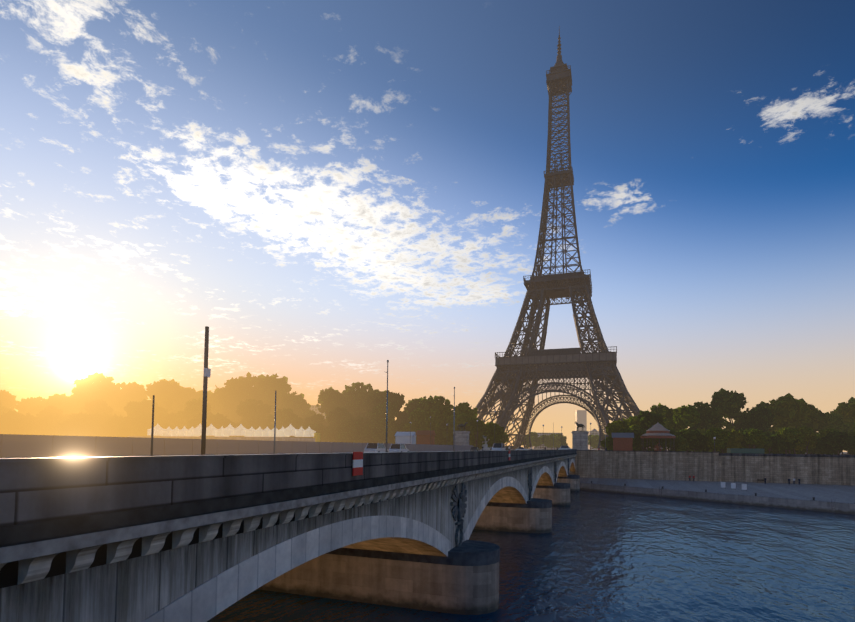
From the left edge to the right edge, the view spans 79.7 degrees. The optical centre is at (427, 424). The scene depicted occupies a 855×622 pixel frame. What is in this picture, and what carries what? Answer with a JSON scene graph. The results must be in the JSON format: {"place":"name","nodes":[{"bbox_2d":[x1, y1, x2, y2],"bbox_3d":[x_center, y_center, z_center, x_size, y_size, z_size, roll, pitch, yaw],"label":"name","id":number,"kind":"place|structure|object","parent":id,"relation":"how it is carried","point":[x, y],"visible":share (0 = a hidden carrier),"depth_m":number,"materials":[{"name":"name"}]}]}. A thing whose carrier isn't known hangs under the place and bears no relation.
{"place":"outdoors","nodes":[
{"label":"outdoors","id":0,"kind":"place"},
{"bbox_2d":[310,405,325,418],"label":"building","id":1,"kind":"structure","parent":0,"point":[314,408],"depth_m":508.02,"materials":[{"name":"beige glass"}]},
{"bbox_2d":[415,430,435,444],"bbox_3d":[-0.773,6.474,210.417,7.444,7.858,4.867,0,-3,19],"label":"truck","id":2,"kind":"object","parent":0,"point":[423,436],"depth_m":209.01,"materials":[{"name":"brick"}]},
{"bbox_2d":[0,0,854,451],"label":"sky","id":3,"kind":"structure","parent":0,"point":[334,190],"materials":[{"name":"blue"}]},
{"bbox_2d":[207,490,854,621],"bbox_3d":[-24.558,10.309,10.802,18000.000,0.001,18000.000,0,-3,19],"label":"river","id":4,"kind":"structure","parent":0,"point":[595,556],"depth_m":42.72,"materials":[{"name":"blue liquid"}]},
{"bbox_2d":[480,448,854,514],"bbox_3d":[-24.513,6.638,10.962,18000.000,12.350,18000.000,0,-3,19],"label":"embankment wall","id":5,"kind":"structure","parent":0,"point":[827,481],"depth_m":132.52,"materials":[{"name":"stone"},{"name":"concrete"}]},
{"bbox_2d":[0,390,28,414],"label":"tree","id":6,"kind":"object","parent":5,"relation":"on","point":[7,399],"visible":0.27,"depth_m":318.56,"materials":[{"name":"green plant"}]},
{"bbox_2d":[0,410,38,434],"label":"tree","id":7,"kind":"object","parent":5,"relation":"on","point":[14,422],"visible":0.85,"depth_m":273.91,"materials":[{"name":"green plant"}]},
{"bbox_2d":[20,396,46,408],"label":"tree","id":8,"kind":"object","parent":5,"relation":"on","point":[31,402],"visible":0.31,"depth_m":335.22,"materials":[{"name":"green plant"}]},
{"bbox_2d":[30,412,61,434],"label":"tree","id":9,"kind":"object","parent":5,"relation":"on","point":[38,427],"visible":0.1,"depth_m":282.51,"materials":[{"name":"green plant"}]},
{"bbox_2d":[27,394,80,416],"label":"tree","id":10,"kind":"object","parent":5,"relation":"on","point":[58,401],"visible":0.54,"depth_m":320.19,"materials":[{"name":"green plant"}]},
{"bbox_2d":[42,415,69,434],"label":"tree","id":11,"kind":"object","parent":5,"relation":"on","point":[56,419],"visible":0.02,"depth_m":282.33,"materials":[{"name":"green plant"}]},
{"bbox_2d":[45,421,73,434],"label":"tree","id":12,"kind":"object","parent":5,"relation":"on","point":[49,431],"visible":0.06,"depth_m":276.53,"materials":[{"name":"green plant"}]},
{"bbox_2d":[52,412,104,436],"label":"tree","id":13,"kind":"object","parent":5,"relation":"on","point":[80,424],"visible":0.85,"depth_m":273.42,"materials":[{"name":"green plant"}]},
{"bbox_2d":[67,372,126,416],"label":"tree","id":14,"kind":"object","parent":5,"relation":"on","point":[83,391],"visible":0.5,"depth_m":319.42,"materials":[{"name":"green plant"}]},
{"bbox_2d":[91,415,123,436],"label":"tree","id":15,"kind":"object","parent":5,"relation":"on","point":[109,427],"visible":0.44,"depth_m":276.29,"materials":[{"name":"green plant"}]},
{"bbox_2d":[95,382,148,416],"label":"tree","id":16,"kind":"object","parent":5,"relation":"on","point":[134,391],"visible":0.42,"depth_m":336.21,"materials":[{"name":"green plant"}]},
{"bbox_2d":[115,410,166,437],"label":"tree","id":17,"kind":"object","parent":5,"relation":"on","point":[138,424],"visible":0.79,"depth_m":275.20,"materials":[{"name":"green plant"}]},
{"bbox_2d":[124,399,168,419],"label":"tree","id":18,"kind":"object","parent":5,"relation":"on","point":[135,407],"visible":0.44,"depth_m":287.41,"materials":[{"name":"green plant"}]},
{"bbox_2d":[145,379,193,406],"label":"tree","id":19,"kind":"object","parent":5,"relation":"on","point":[163,386],"visible":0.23,"depth_m":324.08,"materials":[{"name":"green plant"}]},
{"bbox_2d":[160,422,181,429],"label":"tree","id":20,"kind":"object","parent":5,"relation":"on","point":[166,425],"visible":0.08,"depth_m":278.72,"materials":[{"name":"green plant"}]},
{"bbox_2d":[156,412,186,427],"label":"tree","id":21,"kind":"object","parent":5,"relation":"on","point":[169,419],"visible":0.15,"depth_m":290.44,"materials":[{"name":"green plant"}]},
{"bbox_2d":[157,386,195,413],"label":"tree","id":22,"kind":"object","parent":5,"relation":"on","point":[166,401],"visible":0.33,"depth_m":326.28,"materials":[{"name":"green plant"}]},
{"bbox_2d":[172,398,211,426],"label":"tree","id":23,"kind":"object","parent":5,"relation":"on","point":[193,409],"visible":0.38,"depth_m":289.89,"materials":[{"name":"green plant"}]},
{"bbox_2d":[177,390,223,414],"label":"tree","id":24,"kind":"object","parent":5,"relation":"on","point":[215,404],"visible":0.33,"depth_m":331.99,"materials":[{"name":"green plant"}]},
{"bbox_2d":[186,412,239,436],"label":"tree","id":25,"kind":"object","parent":5,"relation":"on","point":[218,420],"visible":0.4,"depth_m":280.86,"materials":[{"name":"green plant"}]},
{"bbox_2d":[127,424,315,441],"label":"tents","id":26,"kind":"object","parent":5,"relation":"on","point":[259,433],"visible":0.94,"depth_m":230.02,"materials":[{"name":"pvc"},{"name":"fabric"},{"name":"metal"}]},
{"bbox_2d":[212,377,266,419],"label":"tree","id":27,"kind":"object","parent":5,"relation":"on","point":[230,395],"visible":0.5,"depth_m":327.20,"materials":[{"name":"green plant"}]},
{"bbox_2d":[236,399,272,436],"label":"tree","id":28,"kind":"object","parent":5,"relation":"on","point":[248,410],"visible":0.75,"depth_m":296.33,"materials":[{"name":"green plant"}]},
{"bbox_2d":[247,416,273,429],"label":"tree","id":29,"kind":"object","parent":5,"relation":"on","point":[256,421],"visible":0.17,"depth_m":292.68,"materials":[{"name":"green plant"}]},
{"bbox_2d":[235,372,310,421],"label":"tree","id":30,"kind":"object","parent":5,"relation":"on","point":[268,384],"visible":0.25,"depth_m":334.22,"materials":[{"name":"green plant"}]},
{"bbox_2d":[266,408,304,429],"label":"tree","id":31,"kind":"object","parent":5,"relation":"on","point":[286,418],"visible":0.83,"depth_m":288.05,"materials":[{"name":"green plant"}]},
{"bbox_2d":[260,391,315,423],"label":"tree","id":32,"kind":"object","parent":5,"relation":"on","point":[294,402],"visible":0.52,"depth_m":328.41,"materials":[{"name":"green plant"}]},
{"bbox_2d":[0,449,579,621],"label":"bridge","id":33,"kind":"structure","parent":5,"relation":"on","point":[173,538],"depth_m":13.91,"materials":[{"name":"stone"}]},
{"bbox_2d":[150,395,154,455],"bbox_3d":[-6.453,0.494,11.994,0.114,2.356,0.114,1,-3,-3],"label":"short pole","id":34,"kind":"object","parent":33,"relation":"on","point":[152,433],"visible":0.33,"depth_m":12.00,"materials":[{"name":"grey metal"}]},
{"bbox_2d":[201,326,210,454],"bbox_3d":[-5.902,-0.429,13.559,0.236,4.350,0.237,1,-3,-3],"label":"sign post","id":35,"kind":"object","parent":33,"relation":"on","point":[207,373],"visible":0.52,"depth_m":13.54,"materials":[{"name":"grey metal"}]},
{"bbox_2d":[0,434,472,457],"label":"fence panels","id":36,"kind":"object","parent":33,"relation":"on","point":[13,445],"visible":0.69,"depth_m":48.27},
{"bbox_2d":[273,391,275,453],"bbox_3d":[-4.893,0.401,16.404,0.122,2.965,0.122,-2,-3,42],"label":"lamp post","id":37,"kind":"object","parent":33,"relation":"on","point":[275,424],"visible":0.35,"depth_m":16.41,"materials":[{"name":"grey metal"}]},
{"bbox_2d":[352,452,362,475],"bbox_3d":[-2.606,1.472,19.173,0.040,0.880,0.750,0,-3,19],"label":"navigation sign","id":38,"kind":"object","parent":33,"relation":"attached to","point":[357,463],"visible":1,"depth_m":19.10,"materials":[{"name":"red metal"}]},
{"bbox_2d":[364,443,388,452],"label":"white suv","id":39,"kind":"object","parent":33,"relation":"on","point":[375,447],"visible":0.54,"depth_m":69.35,"materials":[{"name":"white paint"}]},
{"bbox_2d":[386,360,388,451],"bbox_3d":[-1.996,-0.430,24.599,0.220,5.410,0.460,0,-3,19],"label":"lamp post","id":40,"kind":"object","parent":33,"relation":"on","point":[387,407],"visible":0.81,"depth_m":24.70,"materials":[{"name":"grey metal"}]},
{"bbox_2d":[389,444,408,451],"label":"car","id":41,"kind":"object","parent":33,"relation":"on","point":[397,448],"visible":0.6,"depth_m":76.44,"materials":[{"name":"white paint"}]},
{"bbox_2d":[453,387,454,450],"bbox_3d":[1.798,0.093,35.318,0.220,5.394,0.460,0,-3,19],"label":"lamp post","id":42,"kind":"object","parent":33,"relation":"on","point":[454,420],"visible":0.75,"depth_m":35.42,"materials":[{"name":"grey metal"}]},
{"bbox_2d":[491,443,504,450],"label":"car","id":43,"kind":"object","parent":33,"relation":"on","point":[498,446],"depth_m":98.57,"materials":[{"name":"white paint"}]},
{"bbox_2d":[451,458,568,546],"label":"bridge ornaments","id":44,"kind":"object","parent":33,"relation":"attached to","point":[458,508],"visible":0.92,"depth_m":33.21,"materials":[{"name":"stone"}]},
{"bbox_2d":[292,422,331,441],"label":"tree","id":45,"kind":"object","parent":5,"relation":"on","point":[322,431],"visible":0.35,"depth_m":279.99,"materials":[{"name":"green plant"}]},
{"bbox_2d":[304,413,326,441],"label":"tree","id":46,"kind":"object","parent":5,"relation":"on","point":[317,418],"visible":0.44,"depth_m":295.95,"materials":[{"name":"green plant"}]},
{"bbox_2d":[316,387,361,423],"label":"tree","id":47,"kind":"object","parent":5,"relation":"on","point":[330,399],"visible":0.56,"depth_m":324.07,"materials":[{"name":"green plant"}]},
{"bbox_2d":[326,406,354,426],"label":"tree","id":48,"kind":"object","parent":5,"relation":"on","point":[337,415],"visible":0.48,"depth_m":292.40,"materials":[{"name":"green plant"}]},
{"bbox_2d":[326,417,362,442],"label":"tree","id":49,"kind":"object","parent":5,"relation":"on","point":[330,426],"visible":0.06,"depth_m":289.73,"materials":[{"name":"green plant"}]},
{"bbox_2d":[329,418,369,442],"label":"tree","id":50,"kind":"object","parent":5,"relation":"on","point":[351,430],"visible":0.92,"depth_m":278.05,"materials":[{"name":"green plant"}]},
{"bbox_2d":[341,382,382,416],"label":"tree","id":51,"kind":"object","parent":5,"relation":"on","point":[354,393],"visible":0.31,"depth_m":335.36,"materials":[{"name":"green plant"}]},
{"bbox_2d":[358,390,390,419],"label":"tree","id":52,"kind":"object","parent":5,"relation":"on","point":[371,398],"visible":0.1,"depth_m":325.63,"materials":[{"name":"green plant"}]},
{"bbox_2d":[366,426,393,443],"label":"tree","id":53,"kind":"object","parent":5,"relation":"on","point":[370,440],"visible":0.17,"depth_m":287.27,"materials":[{"name":"green plant"}]},
{"bbox_2d":[365,416,396,443],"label":"tree","id":54,"kind":"object","parent":5,"relation":"on","point":[372,423],"visible":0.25,"depth_m":287.34,"materials":[{"name":"green plant"}]},
{"bbox_2d":[369,401,397,442],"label":"tree","id":55,"kind":"object","parent":5,"relation":"on","point":[378,412],"visible":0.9,"depth_m":289.17,"materials":[{"name":"green plant"}]},
{"bbox_2d":[373,391,408,424],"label":"tree","id":56,"kind":"object","parent":5,"relation":"on","point":[398,398],"visible":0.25,"depth_m":315.56,"materials":[{"name":"green plant"}]},
{"bbox_2d":[393,421,408,437],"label":"tree","id":57,"kind":"object","parent":5,"relation":"on","point":[398,428],"visible":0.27,"depth_m":285.32,"materials":[{"name":"green plant"}]},
{"bbox_2d":[394,432,416,443],"bbox_3d":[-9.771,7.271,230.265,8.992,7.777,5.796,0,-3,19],"label":"truck","id":58,"kind":"object","parent":5,"relation":"on","point":[403,438],"visible":0.78,"depth_m":228.34,"materials":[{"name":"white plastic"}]},
{"bbox_2d":[404,397,422,419],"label":"tree","id":59,"kind":"object","parent":5,"relation":"on","point":[411,405],"visible":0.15,"depth_m":326.59,"materials":[{"name":"green plant"}]},
{"bbox_2d":[402,408,440,433],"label":"tree","id":60,"kind":"object","parent":5,"relation":"on","point":[422,419],"visible":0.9,"depth_m":283.62,"materials":[{"name":"green plant"}]},
{"bbox_2d":[416,395,451,413],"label":"tree","id":61,"kind":"object","parent":5,"relation":"on","point":[426,405],"visible":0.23,"depth_m":304.54,"materials":[{"name":"green plant"}]},
{"bbox_2d":[430,407,450,424],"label":"tree","id":62,"kind":"object","parent":5,"relation":"on","point":[440,419],"visible":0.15,"depth_m":295.40,"materials":[{"name":"green plant"}]},
{"bbox_2d":[435,421,456,444],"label":"tree","id":63,"kind":"object","parent":5,"relation":"on","point":[443,436],"visible":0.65,"depth_m":285.62,"materials":[{"name":"green plant"}]},
{"bbox_2d":[440,402,477,444],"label":"tree","id":64,"kind":"object","parent":5,"relation":"on","point":[464,411],"visible":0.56,"depth_m":288.69,"materials":[{"name":"green plant"}]},
{"bbox_2d":[454,422,469,444],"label":"warrior statue","id":65,"kind":"object","parent":5,"relation":"on","point":[462,437],"visible":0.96,"depth_m":167.00,"materials":[{"name":"stone"}]},
{"bbox_2d":[466,416,486,446],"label":"tree","id":66,"kind":"object","parent":5,"relation":"on","point":[476,438],"visible":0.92,"depth_m":258.43,"materials":[{"name":"green plant"}]},
{"bbox_2d":[483,422,504,449],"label":"tree","id":67,"kind":"object","parent":5,"relation":"on","point":[492,433],"visible":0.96,"depth_m":246.42,"materials":[{"name":"green plant"}]},
{"bbox_2d":[484,422,508,443],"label":"tree","id":68,"kind":"object","parent":5,"relation":"on","point":[505,439],"visible":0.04,"depth_m":311.05,"materials":[{"name":"green plant"}]},
{"bbox_2d":[530,432,540,446],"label":"tree","id":69,"kind":"object","parent":5,"relation":"on","point":[536,439],"visible":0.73,"depth_m":717.97,"materials":[{"name":"green plant"}]},
{"bbox_2d":[532,433,562,448],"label":"building","id":70,"kind":"structure","parent":5,"relation":"on","point":[542,445],"depth_m":891.87,"materials":[{"name":"grey glass"}]},
{"bbox_2d":[544,435,556,448],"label":"tree","id":71,"kind":"object","parent":5,"relation":"on","point":[548,443],"visible":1,"depth_m":706.11,"materials":[{"name":"green plant"}]},
{"bbox_2d":[554,434,561,448],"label":"tree","id":72,"kind":"object","parent":5,"relation":"on","point":[557,443],"visible":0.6,"depth_m":715.29,"materials":[{"name":"green plant"}]},
{"bbox_2d":[475,28,666,450],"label":"tower","id":73,"kind":"structure","parent":5,"relation":"on","point":[527,366],"depth_m":398.93,"materials":[{"name":"metal"}]},
{"bbox_2d":[571,422,588,449],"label":"warrior statue","id":74,"kind":"object","parent":5,"relation":"on","point":[579,440],"visible":1,"depth_m":154.46,"materials":[{"name":"stone"}]},
{"bbox_2d":[575,410,586,430],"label":"tower building","id":75,"kind":"structure","parent":5,"relation":"on","point":[580,416],"depth_m":2712.74,"materials":[{"name":"grey"}]},
{"bbox_2d":[588,434,598,449],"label":"tree","id":76,"kind":"object","parent":5,"relation":"on","point":[593,441],"visible":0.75,"depth_m":698.94,"materials":[{"name":"green plant"}]},
{"bbox_2d":[605,419,628,437],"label":"tree","id":77,"kind":"object","parent":5,"relation":"on","point":[614,426],"visible":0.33,"depth_m":217.43,"materials":[{"name":"green plant"}]},
{"bbox_2d":[612,433,633,450],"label":"kiosk","id":78,"kind":"object","parent":5,"relation":"on","point":[622,441],"visible":0.84,"depth_m":179.16,"materials":[{"name":"red brick"}]},
{"bbox_2d":[606,427,639,447],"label":"tree","id":79,"kind":"object","parent":5,"relation":"on","point":[609,441],"visible":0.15,"depth_m":199.14,"materials":[{"name":"green plant"}]},
{"bbox_2d":[623,416,643,429],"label":"tree","id":80,"kind":"object","parent":5,"relation":"on","point":[633,422],"visible":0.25,"depth_m":231.86,"materials":[{"name":"green plant"}]},
{"bbox_2d":[632,428,647,450],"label":"tree","id":81,"kind":"object","parent":5,"relation":"on","point":[641,431],"visible":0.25,"depth_m":211.69,"materials":[{"name":"green plant"}]},
{"bbox_2d":[637,410,665,429],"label":"tree","id":82,"kind":"object","parent":5,"relation":"on","point":[647,419],"visible":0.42,"depth_m":223.80,"materials":[{"name":"green plant"}]},
{"bbox_2d":[641,423,675,450],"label":"carousel","id":83,"kind":"object","parent":5,"relation":"on","point":[658,430],"visible":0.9,"depth_m":196.28,"materials":[{"name":"grey metal"}]},
{"bbox_2d":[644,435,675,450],"bbox_3d":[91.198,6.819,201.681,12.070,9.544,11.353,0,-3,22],"label":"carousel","id":84,"kind":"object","parent":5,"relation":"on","point":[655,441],"visible":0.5,"depth_m":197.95,"materials":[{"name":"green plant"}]},
{"bbox_2d":[650,402,673,450],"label":"tree","id":85,"kind":"object","parent":5,"relation":"on","point":[664,411],"visible":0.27,"depth_m":259.74,"materials":[{"name":"green plant"}]},
{"bbox_2d":[662,433,688,450],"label":"tree","id":86,"kind":"object","parent":5,"relation":"on","point":[682,443],"visible":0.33,"depth_m":197.97,"materials":[{"name":"green plant"}]},
{"bbox_2d":[662,404,704,433],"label":"tree","id":87,"kind":"object","parent":5,"relation":"on","point":[683,417],"visible":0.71,"depth_m":247.94,"materials":[{"name":"green plant"}]},
{"bbox_2d":[676,429,706,451],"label":"tree","id":88,"kind":"object","parent":5,"relation":"on","point":[694,438],"visible":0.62,"depth_m":203.15,"materials":[{"name":"green plant"}]},
{"bbox_2d":[688,434,709,451],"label":"tree","id":89,"kind":"object","parent":5,"relation":"on","point":[704,448],"visible":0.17,"depth_m":204.95,"materials":[{"name":"green plant"}]},
{"bbox_2d":[688,401,719,431],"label":"tree","id":90,"kind":"object","parent":5,"relation":"on","point":[708,414],"visible":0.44,"depth_m":266.66,"materials":[{"name":"green plant"}]},
{"bbox_2d":[591,479,834,508],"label":"quay furniture","id":91,"kind":"object","parent":5,"relation":"on","point":[706,490],"visible":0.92,"depth_m":109.28,"materials":[{"name":"grey metal"}]},
{"bbox_2d":[705,428,731,451],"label":"tree","id":92,"kind":"object","parent":5,"relation":"on","point":[721,436],"visible":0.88,"depth_m":199.83,"materials":[{"name":"green plant"}]},
{"bbox_2d":[713,412,732,430],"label":"tree","id":93,"kind":"object","parent":5,"relation":"on","point":[722,423],"visible":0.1,"depth_m":272.16,"materials":[{"name":"green plant"}]},
{"bbox_2d":[710,388,746,430],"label":"tree","id":94,"kind":"object","parent":5,"relation":"on","point":[729,405],"visible":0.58,"depth_m":282.28,"materials":[{"name":"green plant"}]},
{"bbox_2d":[721,482,746,490],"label":"signs","id":95,"kind":"object","parent":5,"relation":"on","point":[744,486],"visible":1,"depth_m":109.97,"materials":[{"name":"white paint"}]},
{"bbox_2d":[726,429,743,447],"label":"tree","id":96,"kind":"object","parent":5,"relation":"on","point":[736,437],"visible":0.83,"depth_m":207.10,"materials":[{"name":"green plant"}]},
{"bbox_2d":[727,448,764,453],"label":"green hoarding","id":97,"kind":"object","parent":5,"relation":"on","point":[745,450],"visible":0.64,"depth_m":169.91,"materials":[{"name":"teal paint"}]},
{"bbox_2d":[737,427,772,451],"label":"tree","id":98,"kind":"object","parent":5,"relation":"on","point":[744,444],"visible":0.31,"depth_m":207.15,"materials":[{"name":"green plant"}]},
{"bbox_2d":[736,407,774,431],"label":"tree","id":99,"kind":"object","parent":5,"relation":"on","point":[758,418],"visible":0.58,"depth_m":261.29,"materials":[{"name":"green plant"}]},
{"bbox_2d":[749,401,773,425],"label":"tree","id":100,"kind":"object","parent":5,"relation":"on","point":[763,404],"depth_m":285.31,"materials":[{"name":"green plant"}]},
{"bbox_2d":[766,434,787,453],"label":"tree","id":101,"kind":"object","parent":5,"relation":"on","point":[778,446],"visible":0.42,"depth_m":204.86,"materials":[{"name":"green plant"}]},
{"bbox_2d":[775,427,805,453],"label":"tree","id":102,"kind":"object","parent":5,"relation":"on","point":[787,432],"visible":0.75,"depth_m":204.40,"materials":[{"name":"green plant"}]},
{"bbox_2d":[767,393,817,431],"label":"tree","id":103,"kind":"object","parent":5,"relation":"on","point":[789,410],"visible":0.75,"depth_m":259.18,"materials":[{"name":"green plant"}]},
{"bbox_2d":[805,410,827,433],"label":"tree","id":104,"kind":"object","parent":5,"relation":"on","point":[814,424],"visible":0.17,"depth_m":266.82,"materials":[{"name":"green plant"}]},
{"bbox_2d":[814,428,836,438],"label":"tree","id":105,"kind":"object","parent":5,"relation":"on","point":[821,433],"visible":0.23,"depth_m":208.62,"materials":[{"name":"green plant"}]},
{"bbox_2d":[815,431,854,454],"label":"tree","id":106,"kind":"object","parent":5,"relation":"on","point":[830,443],"visible":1,"depth_m":199.65,"materials":[{"name":"green plant"}]},
{"bbox_2d":[818,412,854,432],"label":"tree","id":107,"kind":"object","parent":5,"relation":"on","point":[834,421],"visible":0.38,"depth_m":263.76,"materials":[{"name":"green plant"}]},
{"bbox_2d":[830,397,854,453],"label":"tree","id":108,"kind":"object","parent":5,"relation":"on","point":[846,410],"visible":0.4,"depth_m":271.88,"materials":[{"name":"green plant"}]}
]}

